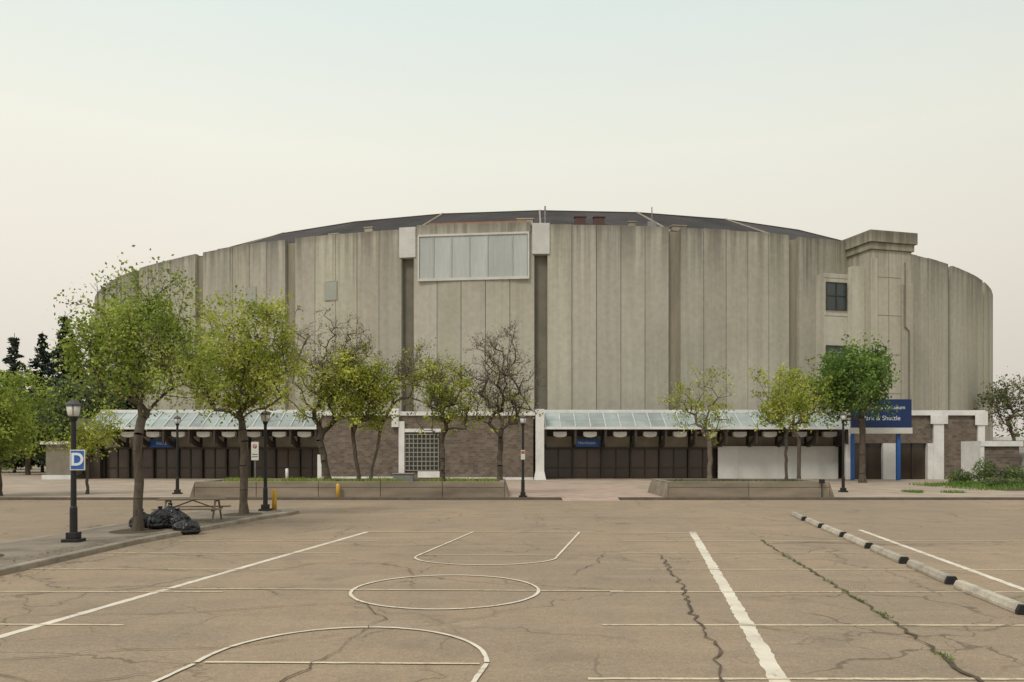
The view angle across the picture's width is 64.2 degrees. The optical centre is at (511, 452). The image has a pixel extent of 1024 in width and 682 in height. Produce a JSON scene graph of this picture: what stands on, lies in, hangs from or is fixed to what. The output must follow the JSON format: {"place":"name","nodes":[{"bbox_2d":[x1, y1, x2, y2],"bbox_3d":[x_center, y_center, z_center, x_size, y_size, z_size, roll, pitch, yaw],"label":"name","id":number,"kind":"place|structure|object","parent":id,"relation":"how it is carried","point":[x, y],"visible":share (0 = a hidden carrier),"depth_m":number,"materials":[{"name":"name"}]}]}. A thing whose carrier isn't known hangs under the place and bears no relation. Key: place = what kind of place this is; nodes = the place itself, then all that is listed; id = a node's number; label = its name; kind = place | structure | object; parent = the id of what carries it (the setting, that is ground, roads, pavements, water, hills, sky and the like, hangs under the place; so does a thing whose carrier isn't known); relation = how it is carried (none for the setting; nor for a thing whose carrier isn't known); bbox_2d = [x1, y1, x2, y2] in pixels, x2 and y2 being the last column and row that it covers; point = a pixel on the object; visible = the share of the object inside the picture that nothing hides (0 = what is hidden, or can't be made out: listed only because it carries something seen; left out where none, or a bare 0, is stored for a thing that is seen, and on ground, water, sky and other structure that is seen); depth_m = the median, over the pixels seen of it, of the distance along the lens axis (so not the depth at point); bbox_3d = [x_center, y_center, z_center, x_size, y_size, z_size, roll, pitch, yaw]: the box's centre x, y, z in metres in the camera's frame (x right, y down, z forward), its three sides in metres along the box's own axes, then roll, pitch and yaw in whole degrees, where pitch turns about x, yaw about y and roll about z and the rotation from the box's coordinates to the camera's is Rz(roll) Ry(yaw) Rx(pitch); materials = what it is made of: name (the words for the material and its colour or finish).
{"place":"outdoors","nodes":[
{"label":"outdoors","id":0,"kind":"place"},
{"bbox_2d":[0,460,1023,681],"bbox_3d":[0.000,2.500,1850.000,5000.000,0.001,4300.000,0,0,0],"label":"parking lot ground","id":1,"kind":"structure","parent":0,"point":[554,636],"depth_m":14.35,"materials":[{"name":"beige asphalt"}]},
{"bbox_2d":[3,452,23,467],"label":"spruce tree","id":2,"kind":"object","parent":1,"relation":"on","point":[19,465],"visible":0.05,"depth_m":95.44,"materials":[{"name":"green plant"}]},
{"bbox_2d":[0,333,41,472],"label":"spruce tree","id":3,"kind":"object","parent":1,"relation":"on","point":[10,360],"visible":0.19,"depth_m":94.77,"materials":[{"name":"green plant"}]},
{"bbox_2d":[2,456,40,469],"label":"distant tree line","id":4,"kind":"object","parent":1,"relation":"on","point":[31,468],"depth_m":111.84,"materials":[{"name":"green plant"}]},
{"bbox_2d":[9,331,59,471],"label":"spruce tree","id":5,"kind":"object","parent":1,"relation":"on","point":[37,360],"visible":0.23,"depth_m":96.77,"materials":[{"name":"green plant"}]},
{"bbox_2d":[24,316,85,465],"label":"spruce tree","id":6,"kind":"object","parent":1,"relation":"on","point":[56,354],"visible":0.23,"depth_m":94.52,"materials":[{"name":"green plant"}]},
{"bbox_2d":[44,335,86,465],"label":"spruce tree","id":7,"kind":"object","parent":1,"relation":"on","point":[76,371],"visible":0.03,"depth_m":99.85,"materials":[{"name":"green plant"}]},
{"bbox_2d":[79,333,123,412],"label":"spruce tree","id":8,"kind":"object","parent":1,"relation":"on","point":[100,374],"visible":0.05,"depth_m":96.46,"materials":[{"name":"green plant"}]},
{"bbox_2d":[109,363,138,409],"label":"spruce tree","id":9,"kind":"object","parent":1,"relation":"on","point":[129,405],"visible":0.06,"depth_m":98.81,"materials":[{"name":"green plant"}]},
{"bbox_2d":[0,509,298,582],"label":"traffic island","id":10,"kind":"structure","parent":1,"relation":"on","point":[26,554],"depth_m":22.15,"materials":[{"name":"concrete"}]},
{"bbox_2d":[61,398,85,542],"bbox_3d":[-11.525,0.470,21.600,0.590,3.800,0.440,0,0,0],"label":"street lamp","id":11,"kind":"object","parent":10,"relation":"on","point":[73,406],"visible":1,"depth_m":21.51,"materials":[{"name":"black metal"}]},
{"bbox_2d":[128,509,149,527],"bbox_3d":[-11.590,2.066,25.606,0.662,0.600,0.733,0,0,21],"label":"garbage bag","id":12,"kind":"object","parent":10,"relation":"on","point":[145,516],"visible":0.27,"depth_m":25.39,"materials":[{"name":"black plastic"}]},
{"bbox_2d":[43,245,236,530],"bbox_3d":[-11.348,-1.897,24.320,5.742,8.650,5.338,0,0,0],"label":"deciduous tree","id":13,"kind":"object","parent":10,"relation":"on","point":[118,341],"visible":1,"depth_m":24.53,"materials":[{"name":"green plant"}]},
{"bbox_2d":[147,506,170,528],"bbox_3d":[-10.946,2.020,25.410,0.744,0.692,0.915,0,0,32],"label":"garbage bag","id":14,"kind":"object","parent":10,"relation":"on","point":[159,517],"visible":0.89,"depth_m":25.11,"materials":[{"name":"black plastic"}]},
{"bbox_2d":[164,503,175,513],"bbox_3d":[-10.901,1.983,25.988,0.751,0.766,0.725,0,0,32],"label":"garbage bag","id":15,"kind":"object","parent":10,"relation":"on","point":[169,508],"visible":0.14,"depth_m":25.84,"materials":[{"name":"black plastic"}]},
{"bbox_2d":[167,508,190,528],"bbox_3d":[-10.423,2.048,25.493,0.736,0.637,0.761,0,0,-31],"label":"garbage bag","id":16,"kind":"object","parent":10,"relation":"on","point":[178,515],"visible":0.52,"depth_m":25.27,"materials":[{"name":"black plastic"}]},
{"bbox_2d":[151,498,230,522],"bbox_3d":[-10.950,1.982,28.000,2.200,0.803,1.786,0,0,-8],"label":"picnic table","id":17,"kind":"object","parent":10,"relation":"on","point":[212,508],"visible":0.92,"depth_m":27.91,"materials":[{"name":"brown wood"}]},
{"bbox_2d":[168,284,313,513],"bbox_3d":[-10.254,-1.984,31.305,5.612,8.842,4.955,0,0,-28],"label":"deciduous tree","id":18,"kind":"object","parent":10,"relation":"on","point":[244,371],"visible":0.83,"depth_m":30.76,"materials":[{"name":"green plant"}]},
{"bbox_2d":[258,410,271,510],"bbox_3d":[-10.000,0.320,33.100,0.440,4.100,0.440,0,0,0],"label":"street lamp","id":19,"kind":"object","parent":10,"relation":"on","point":[265,505],"visible":0.95,"depth_m":33.03,"materials":[{"name":"black metal"}]},
{"bbox_2d":[272,489,276,509],"bbox_3d":[-9.750,1.945,33.500,0.200,0.850,0.200,0,0,0],"label":"bollard","id":20,"kind":"object","parent":10,"relation":"on","point":[274,499],"visible":1,"depth_m":33.42,"materials":[{"name":"yellow metal"}]},
{"bbox_2d":[172,517,200,534],"bbox_3d":[-9.939,2.228,24.925,0.840,0.544,0.688,0,0,-30],"label":"garbage bag","id":21,"kind":"object","parent":1,"relation":"on","point":[186,526],"visible":0.91,"depth_m":24.72,"materials":[{"name":"black plastic"}]},
{"bbox_2d":[76,419,841,477],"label":"support frame","id":22,"kind":"object","parent":1,"relation":"on","point":[835,438],"depth_m":74.90,"materials":[{"name":"black metal"}]},
{"bbox_2d":[403,256,546,418],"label":"panel joint backing","id":23,"kind":"object","parent":1,"relation":"on","point":[540,312],"visible":0.1,"depth_m":80.53,"materials":[{"name":"grey concrete"}]},
{"bbox_2d":[0,517,1021,681],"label":"pavement cracks","id":24,"kind":"object","parent":1,"relation":"on","point":[951,663],"visible":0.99,"depth_m":11.75,"materials":[{"name":"black plant"}]},
{"bbox_2d":[0,530,1023,681],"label":"parking lot markings","id":25,"kind":"object","parent":1,"relation":"on","point":[764,654],"visible":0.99,"depth_m":12.49,"materials":[{"name":"white paint"}]},
{"bbox_2d":[94,224,992,440],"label":"precast concrete panels","id":26,"kind":"object","parent":1,"relation":"on","point":[607,317],"visible":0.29,"depth_m":81.91,"materials":[{"name":"beige concrete"}]},
{"bbox_2d":[246,281,337,305],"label":"louvre frames","id":27,"kind":"structure","parent":26,"relation":"attached to","point":[325,300],"depth_m":83.54,"materials":[{"name":"grey metal"}]},
{"bbox_2d":[246,282,336,304],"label":"louvres","id":28,"kind":"object","parent":27,"relation":"attached to","point":[330,290],"visible":0.93,"depth_m":83.61,"materials":[{"name":"grey metal"}]},
{"bbox_2d":[417,222,530,235],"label":"window bay parapet","id":29,"kind":"structure","parent":26,"relation":"on","point":[475,228],"depth_m":80.24,"materials":[{"name":"beige concrete"}]},
{"bbox_2d":[418,231,529,281],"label":"window bay frame","id":30,"kind":"object","parent":26,"relation":"on","point":[469,277],"visible":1,"depth_m":80.28,"materials":[{"name":"white metal"}]},
{"bbox_2d":[420,234,526,278],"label":"window bay panels","id":31,"kind":"object","parent":30,"relation":"in","point":[499,255],"visible":1,"depth_m":80.32,"materials":[{"name":"white glass"}]},
{"bbox_2d":[428,220,526,224],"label":"copper flashing","id":32,"kind":"object","parent":30,"relation":"on","point":[475,222],"visible":0.36,"depth_m":80.75,"materials":[{"name":"metal"}]},
{"bbox_2d":[238,211,838,245],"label":"roof","id":33,"kind":"structure","parent":26,"relation":"on","point":[560,217],"depth_m":90.83,"materials":[{"name":"grey metal"}]},
{"bbox_2d":[328,218,723,234],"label":"rooftop units","id":34,"kind":"object","parent":33,"relation":"on","point":[630,223],"visible":0.41,"depth_m":83.05},
{"bbox_2d":[574,216,605,224],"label":"rooftop vents","id":35,"kind":"object","parent":33,"relation":"on","point":[581,220],"visible":0.82,"depth_m":83.97,"materials":[{"name":"red metal"}]},
{"bbox_2d":[544,206,656,225],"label":"rooftop masts","id":36,"kind":"object","parent":33,"relation":"on","point":[651,223],"visible":0.65,"depth_m":82.33,"materials":[{"name":"metal"}]},
{"bbox_2d":[198,232,948,409],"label":"recessed piers","id":37,"kind":"structure","parent":1,"relation":"on","point":[674,306],"depth_m":84.40,"materials":[{"name":"concrete"}]},
{"bbox_2d":[791,512,806,520],"bbox_3d":[10.902,2.423,30.998,0.227,0.154,2.524,0,0,11],"label":"concrete wheel stop","id":38,"kind":"object","parent":1,"relation":"on","point":[798,516],"visible":0.85,"depth_m":30.66,"materials":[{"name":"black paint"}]},
{"bbox_2d":[805,518,823,527],"bbox_3d":[10.428,2.423,28.128,0.227,0.154,2.524,0,0,10],"label":"concrete wheel stop","id":39,"kind":"object","parent":1,"relation":"on","point":[815,523],"visible":0.84,"depth_m":27.76,"materials":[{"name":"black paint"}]},
{"bbox_2d":[821,525,846,536],"bbox_3d":[9.955,2.423,25.258,0.227,0.154,2.524,0,0,9],"label":"concrete wheel stop","id":40,"kind":"object","parent":1,"relation":"on","point":[834,531],"visible":0.84,"depth_m":24.95,"materials":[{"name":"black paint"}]},
{"bbox_2d":[843,534,872,548],"bbox_3d":[9.481,2.423,22.388,0.227,0.154,2.524,0,0,10],"label":"concrete wheel stop","id":41,"kind":"object","parent":1,"relation":"on","point":[865,544],"visible":0.85,"depth_m":22.05,"materials":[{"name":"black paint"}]},
{"bbox_2d":[816,229,917,409],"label":"stair tower","id":42,"kind":"structure","parent":1,"relation":"on","point":[875,258],"depth_m":83.92,"materials":[{"name":"concrete"}]},
{"bbox_2d":[826,282,846,357],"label":"tower window frames","id":43,"kind":"structure","parent":42,"relation":"in","point":[836,295],"depth_m":83.95,"materials":[{"name":"grey metal"}]},
{"bbox_2d":[827,283,845,363],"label":"tower windows","id":44,"kind":"structure","parent":43,"relation":"in","point":[831,300],"depth_m":84.01,"materials":[{"name":"black glass"}]},
{"bbox_2d":[824,262,909,398],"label":"tower joints and pipe","id":45,"kind":"object","parent":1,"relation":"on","point":[904,326],"visible":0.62,"depth_m":83.83,"materials":[{"name":"grey metal"}]},
{"bbox_2d":[870,545,908,563],"bbox_3d":[9.008,2.423,19.518,0.227,0.154,2.524,0,0,10],"label":"concrete wheel stop","id":46,"kind":"object","parent":1,"relation":"on","point":[891,555],"visible":0.86,"depth_m":19.16,"materials":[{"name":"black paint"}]},
{"bbox_2d":[906,560,957,584],"bbox_3d":[8.534,2.423,16.648,0.226,0.154,2.524,0,0,10],"label":"concrete wheel stop","id":47,"kind":"object","parent":1,"relation":"on","point":[937,574],"visible":0.88,"depth_m":16.31,"materials":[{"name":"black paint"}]},
{"bbox_2d":[953,580,1023,614],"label":"concrete wheel stop","id":48,"kind":"object","parent":1,"relation":"on","point":[1004,602],"visible":1,"depth_m":13.55,"materials":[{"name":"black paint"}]},
{"bbox_2d":[993,437,1023,447],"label":"distant low building","id":49,"kind":"structure","parent":1,"relation":"on","point":[1007,438],"depth_m":117.80,"materials":[{"name":"white paint"}]},
{"bbox_2d":[995,422,1023,436],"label":"distant tree line","id":50,"kind":"object","parent":1,"relation":"on","point":[1017,433],"visible":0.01,"depth_m":153.86,"materials":[{"name":"green plant"}]},
{"bbox_2d":[0,467,1023,500],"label":"entrance plaza pavement","id":51,"kind":"structure","parent":0,"point":[21,485],"depth_m":49.58,"materials":[{"name":"beige concrete"}]},
{"bbox_2d":[0,363,68,495],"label":"leafy tree","id":52,"kind":"object","parent":51,"relation":"on","point":[13,428],"visible":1,"depth_m":43.79,"materials":[{"name":"green plant"}]},
{"bbox_2d":[0,386,69,474],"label":"distant tree","id":53,"kind":"object","parent":51,"relation":"on","point":[28,464],"visible":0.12,"depth_m":86.15,"materials":[{"name":"green plant"}]},
{"bbox_2d":[29,371,131,440],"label":"distant tree","id":54,"kind":"object","parent":51,"relation":"on","point":[60,410],"visible":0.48,"depth_m":82.19,"materials":[{"name":"green plant"}]},
{"bbox_2d":[47,394,124,493],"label":"leafy tree","id":55,"kind":"object","parent":51,"relation":"on","point":[82,435],"visible":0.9,"depth_m":46.25,"materials":[{"name":"green plant"}]},
{"bbox_2d":[172,415,182,493],"bbox_3d":[-19.100,0.130,46.600,0.440,4.500,0.440,0,0,0],"label":"street lamp","id":56,"kind":"object","parent":51,"relation":"on","point":[177,421],"visible":1,"depth_m":46.54,"materials":[{"name":"black metal"}]},
{"bbox_2d":[285,468,287,478],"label":"bollard","id":57,"kind":"object","parent":51,"relation":"on","point":[286,472],"visible":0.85,"depth_m":69.90,"materials":[{"name":"white paint"}]},
{"bbox_2d":[336,484,339,496],"bbox_3d":[-9.200,2.020,43.150,0.200,0.720,0.200,0,0,0],"label":"bollard","id":58,"kind":"object","parent":51,"relation":"on","point":[337,490],"visible":0.96,"depth_m":43.07,"materials":[{"name":"yellow metal"}]},
{"bbox_2d":[190,479,508,496],"bbox_3d":[-8.650,1.970,45.994,16.988,0.820,5.212,0,0,0],"label":"concrete planter","id":59,"kind":"object","parent":51,"relation":"on","point":[352,488],"visible":0.89,"depth_m":43.40,"materials":[{"name":"concrete"}]},
{"bbox_2d":[251,441,258,479],"bbox_3d":[-14.000,0.880,44.479,0.400,3.000,0.094,0,0,0],"label":"parking sign","id":60,"kind":"object","parent":59,"relation":"on","point":[255,450],"visible":0.98,"depth_m":44.45,"materials":[{"name":"metal"}]},
{"bbox_2d":[278,304,386,480],"bbox_3d":[-10.433,-3.330,45.889,6.421,10.152,5.127,0,0,25],"label":"deciduous tree","id":61,"kind":"object","parent":59,"relation":"in","point":[325,374],"visible":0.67,"depth_m":45.86,"materials":[{"name":"green plant"}]},
{"bbox_2d":[205,476,497,481],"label":"planter grass","id":62,"kind":"structure","parent":59,"relation":"in","point":[367,479],"depth_m":46.00,"materials":[{"name":"green plant"}]},
{"bbox_2d":[307,338,412,480],"bbox_3d":[-8.728,-2.542,46.455,5.352,8.494,4.411,0,0,-34],"label":"deciduous tree","id":63,"kind":"object","parent":59,"relation":"in","point":[380,396],"visible":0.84,"depth_m":45.81,"materials":[{"name":"green plant"}]},
{"bbox_2d":[392,473,414,480],"bbox_3d":[-6.100,1.445,46.000,1.200,0.550,0.800,0,0,0],"label":"utility cabinet","id":64,"kind":"object","parent":59,"relation":"on","point":[408,476],"visible":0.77,"depth_m":45.65,"materials":[{"name":"metal"}]},
{"bbox_2d":[368,336,455,479],"bbox_3d":[-5.638,-2.634,47.196,5.576,8.738,3.446,0,0,-13],"label":"bare tree","id":65,"kind":"object","parent":59,"relation":"in","point":[406,362],"visible":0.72,"depth_m":47.51,"materials":[{"name":"green plant"}]},
{"bbox_2d":[395,355,488,481],"bbox_3d":[-3.931,-1.933,46.019,5.497,7.282,4.402,0,0,0],"label":"young tree","id":66,"kind":"object","parent":59,"relation":"in","point":[435,389],"visible":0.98,"depth_m":45.91,"materials":[{"name":"green plant"}]},
{"bbox_2d":[452,319,545,480],"bbox_3d":[-0.773,-2.893,45.992,5.564,9.252,4.626,0,0,0],"label":"bare tree","id":67,"kind":"object","parent":59,"relation":"in","point":[506,397],"visible":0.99,"depth_m":45.87,"materials":[{"name":"brown plant"}]},
{"bbox_2d":[84,420,912,478],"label":"bronze brackets and mullions","id":68,"kind":"object","parent":51,"relation":"on","point":[97,470],"visible":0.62,"depth_m":74.00,"materials":[{"name":"metal"}]},
{"bbox_2d":[149,439,174,446],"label":"entrance name sign","id":69,"kind":"object","parent":68,"relation":"attached to","point":[155,442],"visible":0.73,"depth_m":73.20,"materials":[{"name":"blue metal"}]},
{"bbox_2d":[100,432,836,436],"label":"downlight housings","id":70,"kind":"object","parent":68,"relation":"attached to","point":[555,434],"visible":0.85,"depth_m":71.50,"materials":[{"name":"white paint"}]},
{"bbox_2d":[575,439,599,446],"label":"entrance name sign","id":71,"kind":"object","parent":68,"relation":"attached to","point":[588,442],"visible":1,"depth_m":73.20,"materials":[{"name":"blue metal"}]},
{"bbox_2d":[107,443,924,478],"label":"entrance doors","id":72,"kind":"structure","parent":51,"relation":"on","point":[873,460],"depth_m":74.35,"materials":[{"name":"brown metal"}]},
{"bbox_2d":[519,414,526,496],"bbox_3d":[0.580,0.180,43.300,0.440,4.400,0.440,0,0,0],"label":"street lamp","id":73,"kind":"object","parent":51,"relation":"on","point":[522,417],"visible":0.99,"depth_m":43.21,"materials":[{"name":"black metal"}]},
{"bbox_2d":[40,408,1023,480],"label":"white trim","id":74,"kind":"structure","parent":51,"relation":"on","point":[972,452],"depth_m":71.50,"materials":[{"name":"paint"}]},
{"bbox_2d":[46,436,832,474],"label":"soffit panels","id":75,"kind":"object","parent":74,"relation":"attached to","point":[57,463],"visible":0.53,"depth_m":73.90,"materials":[{"name":"white metal"}]},
{"bbox_2d":[88,413,846,426],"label":"canopy glazing","id":76,"kind":"structure","parent":74,"relation":"attached to","point":[549,423],"depth_m":72.17,"materials":[{"name":"glass"}]},
{"bbox_2d":[322,415,1018,478],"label":"brick walls","id":77,"kind":"structure","parent":51,"relation":"on","point":[474,454],"depth_m":71.20,"materials":[{"name":"brown brick"}]},
{"bbox_2d":[406,435,437,469],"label":"glass block window","id":78,"kind":"structure","parent":77,"relation":"in","point":[423,450],"depth_m":71.08,"materials":[{"name":"grey glass"}]},
{"bbox_2d":[405,434,438,470],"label":"glass block mullions","id":79,"kind":"object","parent":77,"relation":"attached to","point":[421,452],"visible":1,"depth_m":71.00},
{"bbox_2d":[648,479,833,496],"bbox_3d":[12.600,1.970,45.994,9.088,0.820,5.212,0,0,0],"label":"concrete planter","id":80,"kind":"object","parent":51,"relation":"on","point":[733,488],"visible":0.97,"depth_m":43.40,"materials":[{"name":"concrete"}]},
{"bbox_2d":[656,362,735,480],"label":"young tree","id":81,"kind":"object","parent":80,"relation":"in","point":[704,427],"visible":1,"depth_m":46.21,"materials":[{"name":"green plant"}]},
{"bbox_2d":[666,478,806,481],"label":"planter grass","id":82,"kind":"structure","parent":80,"relation":"in","point":[729,480],"depth_m":46.62,"materials":[{"name":"green plant"}]},
{"bbox_2d":[747,362,831,480],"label":"young tree","id":83,"kind":"object","parent":80,"relation":"in","point":[777,411],"visible":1,"depth_m":45.79,"materials":[{"name":"green plant"}]},
{"bbox_2d":[718,446,837,478],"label":"plywood hoarding","id":84,"kind":"object","parent":51,"relation":"on","point":[761,462],"visible":0.84,"depth_m":73.31,"materials":[{"name":"white wood"}]},
{"bbox_2d":[760,357,855,478],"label":"leafy tree","id":85,"kind":"object","parent":51,"relation":"on","point":[796,434],"visible":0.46,"depth_m":63.84,"materials":[{"name":"green plant"}]},
{"bbox_2d":[819,479,824,496],"bbox_3d":[16.400,1.905,43.200,0.240,0.950,0.200,0,0,0],"label":"ground flood light","id":86,"kind":"object","parent":51,"relation":"on","point":[821,481],"visible":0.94,"depth_m":43.10,"materials":[{"name":"black paint"}]},
{"bbox_2d":[838,412,847,491],"bbox_3d":[19.800,-0.020,48.800,0.440,4.800,0.440,0,0,0],"label":"street lamp","id":87,"kind":"object","parent":51,"relation":"on","point":[843,418],"visible":1,"depth_m":48.73,"materials":[{"name":"black metal"}]},
{"bbox_2d":[807,332,901,482],"bbox_3d":[26.433,-3.442,63.830,7.309,11.778,7.441,0,0,27],"label":"leafy tree","id":88,"kind":"object","parent":51,"relation":"on","point":[868,372],"visible":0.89,"depth_m":62.82,"materials":[{"name":"green plant"}]},
{"bbox_2d":[849,399,912,479],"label":"blue entrance sign","id":89,"kind":"object","parent":51,"relation":"on","point":[899,423],"visible":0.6,"depth_m":68.72,"materials":[{"name":"metal"}]},
{"bbox_2d":[901,489,964,492],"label":"weedy verge","id":90,"kind":"structure","parent":51,"relation":"on","point":[922,491],"depth_m":48.18,"materials":[{"name":"green plant"}]},
{"bbox_2d":[909,481,1023,490],"bbox_3d":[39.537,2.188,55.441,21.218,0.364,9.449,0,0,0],"label":"weedy verge","id":91,"kind":"structure","parent":51,"relation":"on","point":[981,486],"depth_m":54.48,"materials":[{"name":"green plant"}]},
{"bbox_2d":[945,457,1023,486],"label":"shrub bed","id":92,"kind":"object","parent":91,"relation":"on","point":[1017,477],"visible":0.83,"depth_m":59.03,"materials":[{"name":"green plant"}]},
{"bbox_2d":[951,480,1023,487],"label":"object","id":93,"kind":"object","parent":91,"relation":"on","point":[969,482],"visible":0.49,"depth_m":57.18,"materials":[{"name":"green plant"}]},
{"bbox_2d":[973,366,1023,440],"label":"distant tree","id":94,"kind":"object","parent":51,"relation":"on","point":[1008,402],"visible":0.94,"depth_m":99.57,"materials":[{"name":"green plant"}]},
{"bbox_2d":[0,0,1023,436],"label":"sky","id":95,"kind":"structure","parent":0,"point":[181,128],"materials":[{"name":"white"}]},
{"bbox_2d":[231,210,841,246],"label":"roof ridge pipes","id":96,"kind":"object","parent":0,"point":[439,215],"visible":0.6,"depth_m":93.99,"materials":[{"name":"grey metal"}]},
{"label":"deep recessed piers","id":97,"kind":"object","parent":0,"visible":0},
{"bbox_2d":[399,223,549,259],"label":"pier head blocks","id":98,"kind":"structure","parent":97,"relation":"attached to","point":[540,240],"depth_m":80.06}
]}

